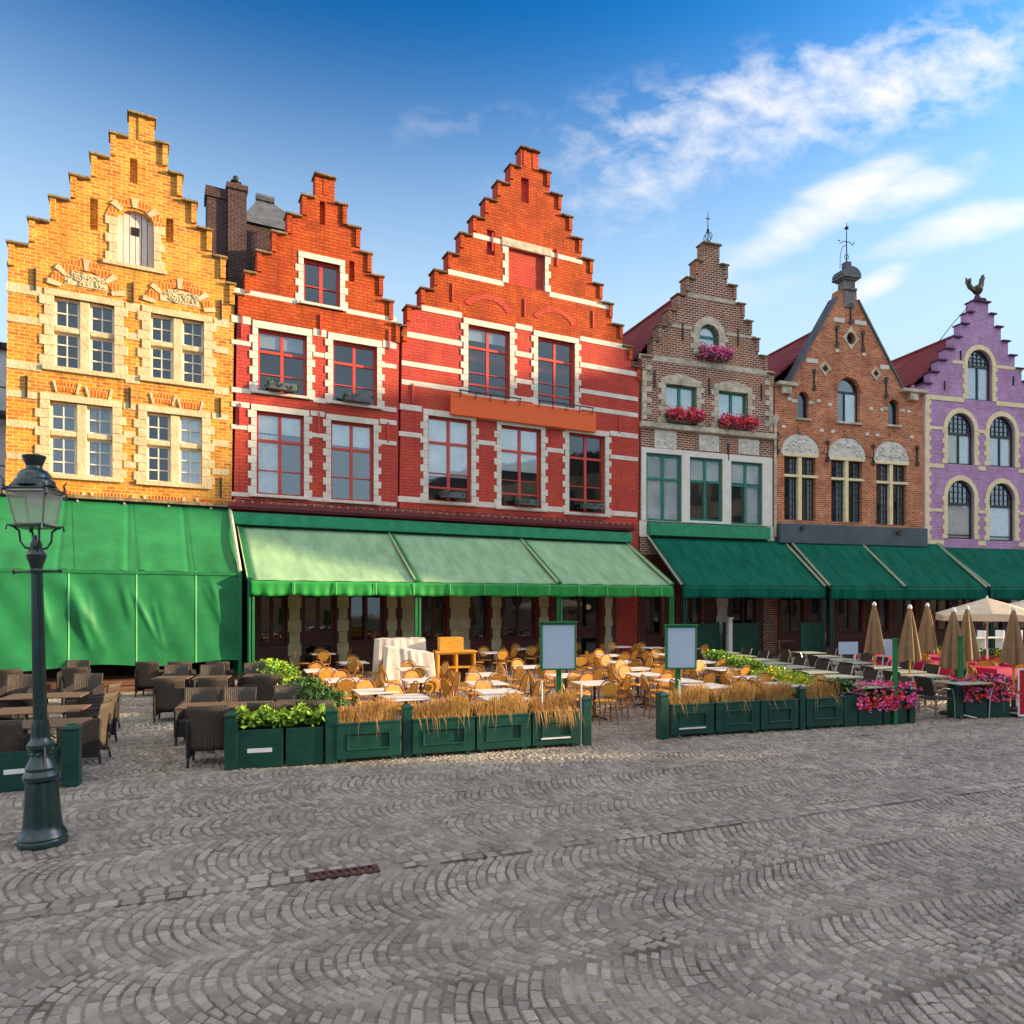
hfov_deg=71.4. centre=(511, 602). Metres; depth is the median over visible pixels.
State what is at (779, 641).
bistro table
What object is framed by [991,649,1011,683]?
shrub planter
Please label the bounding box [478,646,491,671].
bistro chair
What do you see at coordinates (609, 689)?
bistro chair
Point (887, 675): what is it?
terrace chair
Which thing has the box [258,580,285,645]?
shop window
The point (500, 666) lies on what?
bistro chair
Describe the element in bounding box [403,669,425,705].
bistro chair
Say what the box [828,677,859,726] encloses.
planter box
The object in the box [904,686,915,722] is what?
planter post
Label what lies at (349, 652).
bistro chair
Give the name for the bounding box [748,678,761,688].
bistro chair
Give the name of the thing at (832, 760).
cobblestone paving
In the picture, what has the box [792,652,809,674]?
terrace chair
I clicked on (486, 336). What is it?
window
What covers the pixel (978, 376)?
window
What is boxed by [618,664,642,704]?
bistro chair
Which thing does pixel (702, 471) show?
window
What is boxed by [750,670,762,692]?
shrub planter
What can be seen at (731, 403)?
window
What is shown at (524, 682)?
bistro chair
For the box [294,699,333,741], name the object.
wicker armchair
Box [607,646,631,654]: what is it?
bistro table
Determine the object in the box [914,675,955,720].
terrace chair
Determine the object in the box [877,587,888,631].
shop window
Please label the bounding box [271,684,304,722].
wicker armchair
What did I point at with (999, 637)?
picket screen
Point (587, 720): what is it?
planter post
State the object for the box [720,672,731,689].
bistro chair
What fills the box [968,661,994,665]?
covered table
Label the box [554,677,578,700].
bistro chair
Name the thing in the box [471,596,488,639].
shop window
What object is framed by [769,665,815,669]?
bistro table
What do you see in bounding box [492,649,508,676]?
bistro chair
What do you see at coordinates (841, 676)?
bistro table
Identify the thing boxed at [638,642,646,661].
bistro chair
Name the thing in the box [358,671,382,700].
bistro chair
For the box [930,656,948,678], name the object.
covered table
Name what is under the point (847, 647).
panel stand
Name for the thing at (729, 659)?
shrub planter
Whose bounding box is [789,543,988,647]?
awning
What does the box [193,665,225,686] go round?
wicker armchair
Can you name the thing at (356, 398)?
window box
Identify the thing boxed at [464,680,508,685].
bistro table
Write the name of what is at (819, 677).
bistro chair
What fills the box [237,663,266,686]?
wicker armchair
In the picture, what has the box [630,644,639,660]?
bistro chair
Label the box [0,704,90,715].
bistro table
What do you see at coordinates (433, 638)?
shop window
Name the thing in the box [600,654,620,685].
bistro chair
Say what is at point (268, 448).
window
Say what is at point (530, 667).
bistro table
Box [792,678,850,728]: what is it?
planter box
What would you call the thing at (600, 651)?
bistro chair
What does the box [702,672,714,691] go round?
bistro chair
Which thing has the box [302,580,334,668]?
door
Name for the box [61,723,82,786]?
planter post
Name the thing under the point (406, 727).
planter post
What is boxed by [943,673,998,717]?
planter box
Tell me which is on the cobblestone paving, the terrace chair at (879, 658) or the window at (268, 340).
the terrace chair at (879, 658)
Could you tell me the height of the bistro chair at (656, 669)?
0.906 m
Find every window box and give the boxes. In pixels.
[266,377,298,392]
[341,391,374,404]
[437,487,466,499]
[514,495,539,505]
[577,502,604,511]
[665,403,707,426]
[697,341,734,362]
[718,410,759,432]
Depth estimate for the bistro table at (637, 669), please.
17.67 m
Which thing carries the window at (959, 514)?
in the gabled house at (968, 374)
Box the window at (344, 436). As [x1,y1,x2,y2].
[328,421,377,504]
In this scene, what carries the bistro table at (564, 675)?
on the cobblestone paving
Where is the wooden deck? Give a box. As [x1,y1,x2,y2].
[23,660,232,692]
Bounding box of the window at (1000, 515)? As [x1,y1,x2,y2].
[990,484,1011,540]
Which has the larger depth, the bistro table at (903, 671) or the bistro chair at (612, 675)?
the bistro table at (903, 671)
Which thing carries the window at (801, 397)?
in the gabled house at (847, 407)
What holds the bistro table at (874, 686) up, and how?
on the cobblestone paving
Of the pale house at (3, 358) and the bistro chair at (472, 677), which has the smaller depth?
the bistro chair at (472, 677)
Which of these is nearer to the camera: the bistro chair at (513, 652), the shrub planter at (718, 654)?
the shrub planter at (718, 654)
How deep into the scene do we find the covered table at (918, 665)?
19.77 m
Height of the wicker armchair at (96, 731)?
0.900 m
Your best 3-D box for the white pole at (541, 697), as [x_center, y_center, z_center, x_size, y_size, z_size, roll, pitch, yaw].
[0.495,1.857,11.838,0.076,1.085,0.161,0,0,0]
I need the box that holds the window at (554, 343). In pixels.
[536,338,577,409]
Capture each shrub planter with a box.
[252,658,292,672]
[264,661,303,677]
[277,677,295,684]
[280,673,338,698]
[292,684,357,752]
[701,649,732,673]
[710,658,720,682]
[721,654,755,685]
[733,657,770,671]
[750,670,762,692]
[755,664,800,687]
[772,670,816,696]
[979,648,1000,655]
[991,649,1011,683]
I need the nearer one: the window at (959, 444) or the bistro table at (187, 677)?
the bistro table at (187, 677)
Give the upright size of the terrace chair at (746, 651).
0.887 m
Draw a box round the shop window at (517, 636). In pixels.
[503,583,534,639]
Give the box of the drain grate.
[309,864,379,881]
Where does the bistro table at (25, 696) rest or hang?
on the cobblestone paving
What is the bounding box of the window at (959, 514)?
[948,481,971,538]
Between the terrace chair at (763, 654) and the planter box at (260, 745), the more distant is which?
the terrace chair at (763, 654)
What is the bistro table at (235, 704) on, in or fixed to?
on the cobblestone paving
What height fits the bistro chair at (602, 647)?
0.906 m
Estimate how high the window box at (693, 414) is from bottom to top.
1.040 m
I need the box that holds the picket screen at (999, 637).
[976,630,1022,650]
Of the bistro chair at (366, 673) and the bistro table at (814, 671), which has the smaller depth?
the bistro table at (814, 671)
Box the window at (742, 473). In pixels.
[731,462,760,525]
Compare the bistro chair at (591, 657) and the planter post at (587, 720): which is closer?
the planter post at (587, 720)
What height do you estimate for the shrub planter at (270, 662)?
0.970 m
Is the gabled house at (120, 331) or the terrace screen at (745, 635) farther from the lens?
the terrace screen at (745, 635)
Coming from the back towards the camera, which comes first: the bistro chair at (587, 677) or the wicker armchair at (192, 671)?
the wicker armchair at (192, 671)
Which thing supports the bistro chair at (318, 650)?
on the cobblestone paving
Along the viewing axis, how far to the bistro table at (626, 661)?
19.75 m
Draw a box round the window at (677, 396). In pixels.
[666,385,693,425]
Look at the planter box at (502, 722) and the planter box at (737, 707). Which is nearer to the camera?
the planter box at (502, 722)
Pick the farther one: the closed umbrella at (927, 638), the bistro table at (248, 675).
the closed umbrella at (927, 638)
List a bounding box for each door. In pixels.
[117,212,152,267]
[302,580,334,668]
[576,584,598,656]
[812,587,829,649]
[958,599,973,627]
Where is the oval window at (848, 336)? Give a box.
[847,334,850,343]
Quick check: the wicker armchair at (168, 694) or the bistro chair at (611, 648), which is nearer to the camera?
the wicker armchair at (168, 694)
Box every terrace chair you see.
[697,649,705,671]
[733,647,751,654]
[749,650,769,661]
[767,654,790,662]
[778,648,793,664]
[790,657,806,669]
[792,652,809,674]
[801,660,829,678]
[807,655,833,674]
[815,647,837,664]
[817,679,855,695]
[819,658,835,673]
[830,654,854,666]
[833,664,853,680]
[839,662,862,682]
[844,668,879,687]
[855,653,872,682]
[860,656,889,681]
[860,665,883,683]
[882,670,919,710]
[882,676,913,700]
[883,661,914,686]
[908,664,940,702]
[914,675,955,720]
[930,669,968,709]
[966,673,1005,718]
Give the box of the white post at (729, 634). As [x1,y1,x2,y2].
[725,617,733,651]
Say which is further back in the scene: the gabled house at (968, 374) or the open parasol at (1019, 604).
the gabled house at (968, 374)
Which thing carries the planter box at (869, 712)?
on the cobblestone paving
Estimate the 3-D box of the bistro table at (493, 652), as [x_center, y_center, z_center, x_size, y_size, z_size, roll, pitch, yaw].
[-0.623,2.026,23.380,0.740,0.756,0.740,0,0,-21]
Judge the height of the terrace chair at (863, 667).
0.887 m
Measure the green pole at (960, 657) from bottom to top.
1.698 m
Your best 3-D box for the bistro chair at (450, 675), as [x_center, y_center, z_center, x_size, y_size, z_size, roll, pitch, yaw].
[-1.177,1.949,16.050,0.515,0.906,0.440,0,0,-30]
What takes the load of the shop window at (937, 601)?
in the gabled house at (968, 374)
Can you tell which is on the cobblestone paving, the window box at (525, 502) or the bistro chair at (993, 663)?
the bistro chair at (993, 663)
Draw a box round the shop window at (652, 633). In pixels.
[645,585,661,635]
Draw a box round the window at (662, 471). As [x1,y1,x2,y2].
[646,453,679,521]
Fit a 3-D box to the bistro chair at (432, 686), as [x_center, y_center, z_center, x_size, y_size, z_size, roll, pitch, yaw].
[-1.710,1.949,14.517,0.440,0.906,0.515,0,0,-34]
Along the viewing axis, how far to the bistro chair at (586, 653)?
21.88 m
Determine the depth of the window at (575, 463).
29.12 m
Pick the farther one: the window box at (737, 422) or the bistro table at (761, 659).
the window box at (737, 422)
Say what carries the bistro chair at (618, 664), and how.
on the cobblestone paving
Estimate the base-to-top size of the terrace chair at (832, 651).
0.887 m
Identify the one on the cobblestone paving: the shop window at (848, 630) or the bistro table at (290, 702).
the bistro table at (290, 702)
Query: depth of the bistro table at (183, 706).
11.46 m
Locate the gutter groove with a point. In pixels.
(495, 856)
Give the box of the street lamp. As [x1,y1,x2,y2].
[0,454,68,850]
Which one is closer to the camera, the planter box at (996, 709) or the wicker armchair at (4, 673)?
the planter box at (996, 709)
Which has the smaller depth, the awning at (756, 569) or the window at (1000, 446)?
the awning at (756, 569)
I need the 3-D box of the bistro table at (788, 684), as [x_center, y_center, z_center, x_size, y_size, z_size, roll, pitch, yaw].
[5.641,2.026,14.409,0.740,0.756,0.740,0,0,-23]
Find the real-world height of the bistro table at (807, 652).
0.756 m
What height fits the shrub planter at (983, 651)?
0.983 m
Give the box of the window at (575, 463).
[567,433,608,516]
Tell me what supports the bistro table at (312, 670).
on the cobblestone paving
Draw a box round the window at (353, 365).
[330,342,380,409]
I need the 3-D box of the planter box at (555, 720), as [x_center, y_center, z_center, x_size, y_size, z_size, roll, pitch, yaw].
[0.652,1.924,11.932,1.138,0.952,0.817,0,0,-18]
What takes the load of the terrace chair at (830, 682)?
on the cobblestone paving
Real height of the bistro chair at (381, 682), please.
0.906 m
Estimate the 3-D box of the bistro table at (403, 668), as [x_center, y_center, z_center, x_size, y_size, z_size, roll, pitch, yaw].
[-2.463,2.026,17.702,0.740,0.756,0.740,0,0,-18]
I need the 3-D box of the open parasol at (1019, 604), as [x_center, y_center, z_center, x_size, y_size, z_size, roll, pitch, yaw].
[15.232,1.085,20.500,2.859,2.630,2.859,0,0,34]
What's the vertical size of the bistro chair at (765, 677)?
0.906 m
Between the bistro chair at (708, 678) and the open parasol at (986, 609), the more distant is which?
the open parasol at (986, 609)
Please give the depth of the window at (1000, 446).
36.52 m
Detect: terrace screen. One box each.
[688,622,719,656]
[723,621,758,656]
[799,622,820,656]
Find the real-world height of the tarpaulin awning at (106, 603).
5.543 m
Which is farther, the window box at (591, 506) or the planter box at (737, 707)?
the window box at (591, 506)
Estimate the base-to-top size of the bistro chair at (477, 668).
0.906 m
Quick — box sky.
[0,0,1023,379]
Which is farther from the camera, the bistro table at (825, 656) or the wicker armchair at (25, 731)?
the bistro table at (825, 656)
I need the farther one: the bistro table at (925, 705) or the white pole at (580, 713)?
the bistro table at (925, 705)
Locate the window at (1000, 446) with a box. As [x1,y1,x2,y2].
[989,417,1011,466]
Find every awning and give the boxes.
[0,490,241,675]
[232,511,673,671]
[647,535,827,654]
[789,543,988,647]
[944,547,1023,648]
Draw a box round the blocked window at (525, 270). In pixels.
[508,249,542,290]
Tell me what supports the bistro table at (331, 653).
on the cobblestone paving
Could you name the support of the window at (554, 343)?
in the gabled house at (519, 376)
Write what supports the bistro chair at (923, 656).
on the cobblestone paving
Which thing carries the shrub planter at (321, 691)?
on the cobblestone paving
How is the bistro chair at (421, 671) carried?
on the cobblestone paving
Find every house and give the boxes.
[0,342,6,489]
[2,109,236,571]
[231,171,401,675]
[247,193,314,302]
[396,145,641,665]
[622,218,778,658]
[767,223,928,654]
[891,274,1023,648]
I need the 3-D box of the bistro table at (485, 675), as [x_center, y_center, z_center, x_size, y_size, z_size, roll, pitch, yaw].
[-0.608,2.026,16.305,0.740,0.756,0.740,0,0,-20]
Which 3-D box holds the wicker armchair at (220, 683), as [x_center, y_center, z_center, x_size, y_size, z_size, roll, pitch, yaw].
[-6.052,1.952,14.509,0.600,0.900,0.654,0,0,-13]
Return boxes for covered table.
[854,654,891,659]
[867,660,899,669]
[907,660,938,686]
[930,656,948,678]
[939,666,976,675]
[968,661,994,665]
[973,666,1017,677]
[979,655,997,661]
[997,663,1017,691]
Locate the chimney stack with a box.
[204,175,247,330]
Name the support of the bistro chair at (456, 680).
on the cobblestone paving
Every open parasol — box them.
[936,596,1023,660]
[1009,600,1023,607]
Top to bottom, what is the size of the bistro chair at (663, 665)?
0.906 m
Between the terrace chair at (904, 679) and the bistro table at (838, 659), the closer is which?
the terrace chair at (904, 679)
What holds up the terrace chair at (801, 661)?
on the cobblestone paving
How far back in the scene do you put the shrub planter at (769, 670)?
15.89 m
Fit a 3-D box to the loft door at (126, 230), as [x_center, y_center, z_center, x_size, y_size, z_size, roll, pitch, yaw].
[-11.513,-11.075,21.768,0.977,1.648,0.065,0,0,-28]
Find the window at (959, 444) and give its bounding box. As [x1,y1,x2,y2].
[948,414,971,464]
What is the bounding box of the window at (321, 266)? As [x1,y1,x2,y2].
[300,260,343,311]
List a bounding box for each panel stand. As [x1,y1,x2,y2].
[838,642,857,661]
[880,639,891,682]
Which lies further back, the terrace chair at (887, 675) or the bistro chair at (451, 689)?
the terrace chair at (887, 675)
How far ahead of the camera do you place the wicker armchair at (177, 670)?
17.08 m
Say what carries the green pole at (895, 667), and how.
on the cobblestone paving
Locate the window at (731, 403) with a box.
[719,391,744,430]
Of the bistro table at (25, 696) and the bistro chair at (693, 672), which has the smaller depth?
the bistro table at (25, 696)
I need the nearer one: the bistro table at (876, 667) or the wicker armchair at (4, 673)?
the wicker armchair at (4, 673)
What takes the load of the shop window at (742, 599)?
in the gabled house at (710, 478)
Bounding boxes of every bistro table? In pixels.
[0,691,90,738]
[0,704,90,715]
[22,717,91,729]
[151,675,192,712]
[175,702,227,752]
[192,675,231,679]
[226,701,273,708]
[242,673,274,676]
[277,699,321,705]
[304,668,336,680]
[309,652,334,676]
[323,677,362,705]
[338,661,369,687]
[351,688,399,702]
[381,693,431,703]
[396,667,430,670]
[399,677,439,703]
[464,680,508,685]
[465,672,504,680]
[474,688,522,695]
[478,695,530,701]
[479,651,499,671]
[511,648,537,669]
[513,665,540,696]
[544,673,581,708]
[571,680,616,719]
[596,654,619,679]
[604,660,640,686]
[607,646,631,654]
[619,667,652,699]
[623,672,660,707]
[640,647,664,667]
[654,678,703,683]
[682,683,733,694]
[697,660,716,689]
[701,667,739,673]
[732,675,778,680]
[753,658,776,660]
[761,661,791,665]
[764,640,791,657]
[764,681,808,687]
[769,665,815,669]
[790,651,825,669]
[794,669,838,678]
[805,655,842,657]
[810,674,863,678]
[826,658,861,660]
[832,661,876,682]
[854,665,900,680]
[854,682,894,702]
[880,669,926,676]
[901,673,950,710]
[933,680,991,719]
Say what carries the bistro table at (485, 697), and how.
on the cobblestone paving
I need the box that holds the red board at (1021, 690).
[1010,668,1023,717]
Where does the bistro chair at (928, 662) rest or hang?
on the cobblestone paving
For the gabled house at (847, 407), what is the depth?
33.75 m
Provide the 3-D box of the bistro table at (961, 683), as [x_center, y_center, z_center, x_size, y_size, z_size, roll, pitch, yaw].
[9.291,2.026,14.752,0.840,0.756,0.720,0,0,-17]
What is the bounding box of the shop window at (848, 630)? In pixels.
[839,587,861,632]
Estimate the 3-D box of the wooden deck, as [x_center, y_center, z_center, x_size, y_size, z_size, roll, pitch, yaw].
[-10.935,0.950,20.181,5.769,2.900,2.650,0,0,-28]
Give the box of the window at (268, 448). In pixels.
[253,412,307,499]
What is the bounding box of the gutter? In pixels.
[229,499,634,531]
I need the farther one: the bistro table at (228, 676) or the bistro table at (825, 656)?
the bistro table at (825, 656)
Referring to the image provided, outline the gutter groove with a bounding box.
[0,786,1023,921]
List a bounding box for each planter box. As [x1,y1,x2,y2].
[0,743,61,791]
[235,704,286,768]
[283,702,325,765]
[336,695,400,762]
[409,692,474,756]
[470,691,531,752]
[526,688,583,748]
[661,682,714,737]
[709,681,759,734]
[753,679,798,731]
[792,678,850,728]
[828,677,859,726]
[843,680,893,725]
[863,680,922,724]
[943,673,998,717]
[969,672,1023,717]
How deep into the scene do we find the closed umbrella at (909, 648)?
16.41 m
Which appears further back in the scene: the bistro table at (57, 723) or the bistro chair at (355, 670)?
the bistro chair at (355, 670)
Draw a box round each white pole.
[541,681,543,746]
[579,680,581,744]
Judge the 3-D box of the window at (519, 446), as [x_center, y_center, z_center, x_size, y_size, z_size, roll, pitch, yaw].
[0.334,-5.183,27.706,1.979,3.233,0.330,0,0,-27]
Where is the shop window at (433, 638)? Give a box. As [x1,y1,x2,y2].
[423,582,445,641]
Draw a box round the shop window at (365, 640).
[349,581,383,643]
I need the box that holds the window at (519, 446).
[499,426,544,510]
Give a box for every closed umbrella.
[863,602,884,666]
[898,605,922,705]
[916,603,938,694]
[938,607,966,714]
[960,606,980,677]
[999,606,1023,711]
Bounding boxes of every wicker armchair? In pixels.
[0,669,22,687]
[0,674,32,719]
[0,700,27,719]
[0,717,27,734]
[0,719,30,752]
[56,660,90,691]
[56,699,112,764]
[60,667,87,704]
[62,673,103,717]
[66,690,118,741]
[74,681,121,727]
[134,661,163,696]
[153,677,188,722]
[161,664,189,687]
[167,661,195,687]
[174,687,218,744]
[186,705,228,767]
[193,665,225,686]
[197,677,227,701]
[206,661,234,686]
[221,687,257,728]
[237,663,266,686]
[246,701,289,759]
[253,674,284,700]
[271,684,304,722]
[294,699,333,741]
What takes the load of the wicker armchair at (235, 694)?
on the cobblestone paving
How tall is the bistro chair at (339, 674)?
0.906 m
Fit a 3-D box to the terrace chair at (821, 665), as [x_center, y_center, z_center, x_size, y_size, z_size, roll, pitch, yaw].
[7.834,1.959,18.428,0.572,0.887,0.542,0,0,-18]
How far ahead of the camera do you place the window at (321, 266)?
24.35 m
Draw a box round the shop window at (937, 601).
[935,600,949,630]
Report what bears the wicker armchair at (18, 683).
on the cobblestone paving
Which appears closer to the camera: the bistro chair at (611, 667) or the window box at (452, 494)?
the bistro chair at (611, 667)
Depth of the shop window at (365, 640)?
25.08 m
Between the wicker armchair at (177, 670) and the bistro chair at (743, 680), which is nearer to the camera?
the bistro chair at (743, 680)
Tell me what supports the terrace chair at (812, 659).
on the cobblestone paving
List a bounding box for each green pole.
[891,638,898,724]
[957,636,963,678]
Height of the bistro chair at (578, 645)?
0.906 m
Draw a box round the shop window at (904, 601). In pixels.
[897,600,914,631]
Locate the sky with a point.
(783, 125)
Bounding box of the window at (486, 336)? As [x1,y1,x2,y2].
[466,326,512,400]
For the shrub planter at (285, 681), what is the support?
on the cobblestone paving
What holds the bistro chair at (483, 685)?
on the cobblestone paving
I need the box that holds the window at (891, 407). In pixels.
[886,401,901,427]
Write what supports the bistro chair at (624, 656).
on the cobblestone paving
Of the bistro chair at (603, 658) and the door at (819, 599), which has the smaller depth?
the bistro chair at (603, 658)
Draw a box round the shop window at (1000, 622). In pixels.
[983,590,1001,630]
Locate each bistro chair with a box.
[293,649,309,677]
[308,661,324,682]
[313,647,326,675]
[316,650,330,666]
[316,667,333,686]
[331,669,351,705]
[335,648,350,669]
[335,677,356,705]
[344,654,359,682]
[346,659,363,678]
[351,690,360,707]
[352,663,358,676]
[354,678,375,705]
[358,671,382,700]
[365,657,382,682]
[378,664,400,697]
[378,674,403,714]
[383,683,405,711]
[397,680,418,719]
[400,660,415,688]
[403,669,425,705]
[410,665,427,702]
[416,677,441,704]
[426,661,448,697]
[436,672,459,699]
[441,677,468,704]
[446,686,453,700]
[447,669,472,702]
[465,671,482,705]
[468,664,484,701]
[474,678,494,703]
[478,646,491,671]
[488,671,507,688]
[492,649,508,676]
[497,662,518,690]
[500,645,515,664]
[500,647,516,673]
[501,666,523,688]
[511,643,525,663]
[511,658,528,689]
[519,674,528,694]
[524,646,536,664]
[526,681,540,706]
[527,670,550,698]
[531,664,548,695]
[536,643,539,664]
[543,670,563,697]
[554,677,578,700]
[566,671,592,714]
[569,655,587,684]
[570,671,593,707]
[576,642,580,655]
[576,667,601,705]
[577,652,595,673]
[585,651,602,675]
[592,680,619,725]
[594,649,605,676]
[594,657,608,688]
[599,643,614,667]
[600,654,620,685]
[603,674,631,718]
[607,641,619,660]
[607,663,631,699]
[608,669,634,708]
[615,660,636,693]
[617,652,630,672]
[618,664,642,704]
[623,659,642,690]
[628,650,636,672]
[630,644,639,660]
[631,655,651,686]
[633,644,649,667]
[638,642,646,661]
[639,665,663,702]
[641,674,655,718]
[642,650,659,666]
[645,671,672,709]
[650,648,662,663]
[650,661,670,698]
[655,669,681,704]
[669,679,674,691]
[682,669,694,686]
[689,669,711,689]
[696,660,716,682]
[699,646,706,656]
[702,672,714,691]
[709,659,726,683]
[710,656,728,683]
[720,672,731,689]
[725,667,741,685]
[731,665,750,683]
[737,676,747,684]
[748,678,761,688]
[756,672,773,688]
[810,674,826,682]
[921,653,940,674]
[923,661,943,689]
[968,663,976,690]
[976,659,991,665]
[988,659,1010,692]
[993,655,1000,662]
[1007,664,1023,694]
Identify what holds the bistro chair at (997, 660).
on the cobblestone paving
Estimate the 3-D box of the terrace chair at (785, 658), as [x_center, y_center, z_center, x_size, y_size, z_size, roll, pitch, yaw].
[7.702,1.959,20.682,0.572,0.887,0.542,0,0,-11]
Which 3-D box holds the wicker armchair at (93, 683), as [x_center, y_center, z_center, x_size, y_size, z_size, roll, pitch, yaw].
[-8.873,1.952,14.760,0.600,0.900,0.654,0,0,-12]
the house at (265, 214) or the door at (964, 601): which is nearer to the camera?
the house at (265, 214)
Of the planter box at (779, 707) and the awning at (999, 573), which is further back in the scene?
the awning at (999, 573)
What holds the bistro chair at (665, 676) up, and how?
on the cobblestone paving
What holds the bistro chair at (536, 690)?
on the cobblestone paving
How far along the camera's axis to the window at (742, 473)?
32.24 m
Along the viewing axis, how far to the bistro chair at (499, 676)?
15.52 m
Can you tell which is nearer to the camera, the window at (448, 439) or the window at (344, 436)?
the window at (344, 436)
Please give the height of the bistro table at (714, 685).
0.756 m
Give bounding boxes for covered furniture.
[372,637,435,690]
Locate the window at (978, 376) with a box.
[968,351,989,400]
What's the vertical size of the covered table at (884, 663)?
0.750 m
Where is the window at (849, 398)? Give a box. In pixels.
[835,379,862,425]
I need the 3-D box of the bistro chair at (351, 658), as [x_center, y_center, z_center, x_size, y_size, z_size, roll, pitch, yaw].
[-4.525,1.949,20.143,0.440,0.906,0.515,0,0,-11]
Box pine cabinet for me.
[433,637,477,685]
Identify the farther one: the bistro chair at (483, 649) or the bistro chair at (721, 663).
the bistro chair at (483, 649)
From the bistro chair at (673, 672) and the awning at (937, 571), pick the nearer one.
the bistro chair at (673, 672)
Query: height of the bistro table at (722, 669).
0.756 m
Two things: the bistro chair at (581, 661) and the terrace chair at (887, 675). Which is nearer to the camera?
the terrace chair at (887, 675)
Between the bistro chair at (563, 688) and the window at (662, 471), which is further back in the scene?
the window at (662, 471)
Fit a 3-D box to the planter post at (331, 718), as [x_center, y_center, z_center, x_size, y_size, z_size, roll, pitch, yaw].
[-2.710,1.985,10.663,0.203,0.830,0.203,0,0,-21]
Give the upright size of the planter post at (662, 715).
0.830 m
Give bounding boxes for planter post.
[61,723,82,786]
[223,711,237,769]
[324,707,338,763]
[401,703,412,757]
[578,695,591,744]
[655,691,669,739]
[795,685,805,729]
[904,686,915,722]
[947,680,963,718]
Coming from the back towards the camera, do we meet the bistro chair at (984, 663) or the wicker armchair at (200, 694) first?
the bistro chair at (984, 663)
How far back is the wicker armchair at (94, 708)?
11.94 m
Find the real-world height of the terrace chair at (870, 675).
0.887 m
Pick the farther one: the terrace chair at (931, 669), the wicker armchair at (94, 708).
the terrace chair at (931, 669)
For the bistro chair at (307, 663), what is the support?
on the cobblestone paving
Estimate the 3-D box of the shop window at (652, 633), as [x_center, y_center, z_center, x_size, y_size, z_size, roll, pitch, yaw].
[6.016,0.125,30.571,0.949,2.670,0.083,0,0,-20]
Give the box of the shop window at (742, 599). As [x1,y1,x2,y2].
[741,598,755,622]
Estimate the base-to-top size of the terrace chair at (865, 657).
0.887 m
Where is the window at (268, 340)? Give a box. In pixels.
[254,330,310,399]
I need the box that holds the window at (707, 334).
[697,326,716,355]
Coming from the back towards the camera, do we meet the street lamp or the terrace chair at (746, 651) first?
the terrace chair at (746, 651)
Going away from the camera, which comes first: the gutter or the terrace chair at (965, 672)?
the terrace chair at (965, 672)
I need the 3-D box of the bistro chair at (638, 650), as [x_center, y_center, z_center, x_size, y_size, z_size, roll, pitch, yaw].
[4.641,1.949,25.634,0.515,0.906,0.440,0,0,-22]
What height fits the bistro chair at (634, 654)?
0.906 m
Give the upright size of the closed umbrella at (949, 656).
2.288 m
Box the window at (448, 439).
[426,416,474,505]
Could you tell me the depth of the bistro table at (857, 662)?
19.42 m
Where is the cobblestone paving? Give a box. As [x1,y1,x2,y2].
[0,668,1023,1023]
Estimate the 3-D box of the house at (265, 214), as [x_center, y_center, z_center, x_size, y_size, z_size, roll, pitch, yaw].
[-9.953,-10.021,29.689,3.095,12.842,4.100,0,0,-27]
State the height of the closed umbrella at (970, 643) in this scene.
2.313 m
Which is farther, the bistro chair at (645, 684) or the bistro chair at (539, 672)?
the bistro chair at (539, 672)
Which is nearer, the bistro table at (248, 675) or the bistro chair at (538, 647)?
the bistro table at (248, 675)
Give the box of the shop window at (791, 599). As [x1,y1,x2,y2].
[782,587,803,633]
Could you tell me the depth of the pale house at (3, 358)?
28.80 m
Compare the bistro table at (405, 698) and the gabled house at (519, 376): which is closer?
the bistro table at (405, 698)
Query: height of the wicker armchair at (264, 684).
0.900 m
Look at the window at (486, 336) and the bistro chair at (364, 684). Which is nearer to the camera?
the bistro chair at (364, 684)
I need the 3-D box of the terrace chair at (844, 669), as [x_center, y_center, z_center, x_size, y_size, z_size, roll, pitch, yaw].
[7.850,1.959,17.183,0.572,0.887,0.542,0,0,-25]
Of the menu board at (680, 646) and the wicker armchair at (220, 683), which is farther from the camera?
the wicker armchair at (220, 683)
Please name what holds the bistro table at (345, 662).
on the cobblestone paving
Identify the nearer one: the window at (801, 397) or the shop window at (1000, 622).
the window at (801, 397)
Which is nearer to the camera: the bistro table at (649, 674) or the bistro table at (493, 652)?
the bistro table at (649, 674)
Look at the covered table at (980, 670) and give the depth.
17.69 m
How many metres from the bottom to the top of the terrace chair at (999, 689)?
0.887 m
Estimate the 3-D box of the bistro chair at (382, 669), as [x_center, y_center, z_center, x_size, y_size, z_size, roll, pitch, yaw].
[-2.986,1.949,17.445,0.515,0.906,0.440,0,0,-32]
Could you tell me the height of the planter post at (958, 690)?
0.780 m
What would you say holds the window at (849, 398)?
in the gabled house at (847, 407)
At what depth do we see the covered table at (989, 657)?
21.59 m
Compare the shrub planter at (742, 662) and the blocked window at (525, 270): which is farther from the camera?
the blocked window at (525, 270)
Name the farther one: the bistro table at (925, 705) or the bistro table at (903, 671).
the bistro table at (903, 671)
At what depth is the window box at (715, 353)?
31.02 m
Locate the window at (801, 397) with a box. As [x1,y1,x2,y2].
[795,393,811,420]
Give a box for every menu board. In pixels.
[539,621,577,694]
[663,624,698,690]
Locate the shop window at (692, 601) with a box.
[686,586,701,623]
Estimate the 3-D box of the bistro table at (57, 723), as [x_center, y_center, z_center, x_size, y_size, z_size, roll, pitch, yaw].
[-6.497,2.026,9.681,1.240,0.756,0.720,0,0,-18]
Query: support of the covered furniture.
on the cobblestone paving
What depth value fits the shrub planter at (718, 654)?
21.45 m
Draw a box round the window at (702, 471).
[690,457,720,521]
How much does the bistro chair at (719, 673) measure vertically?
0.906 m

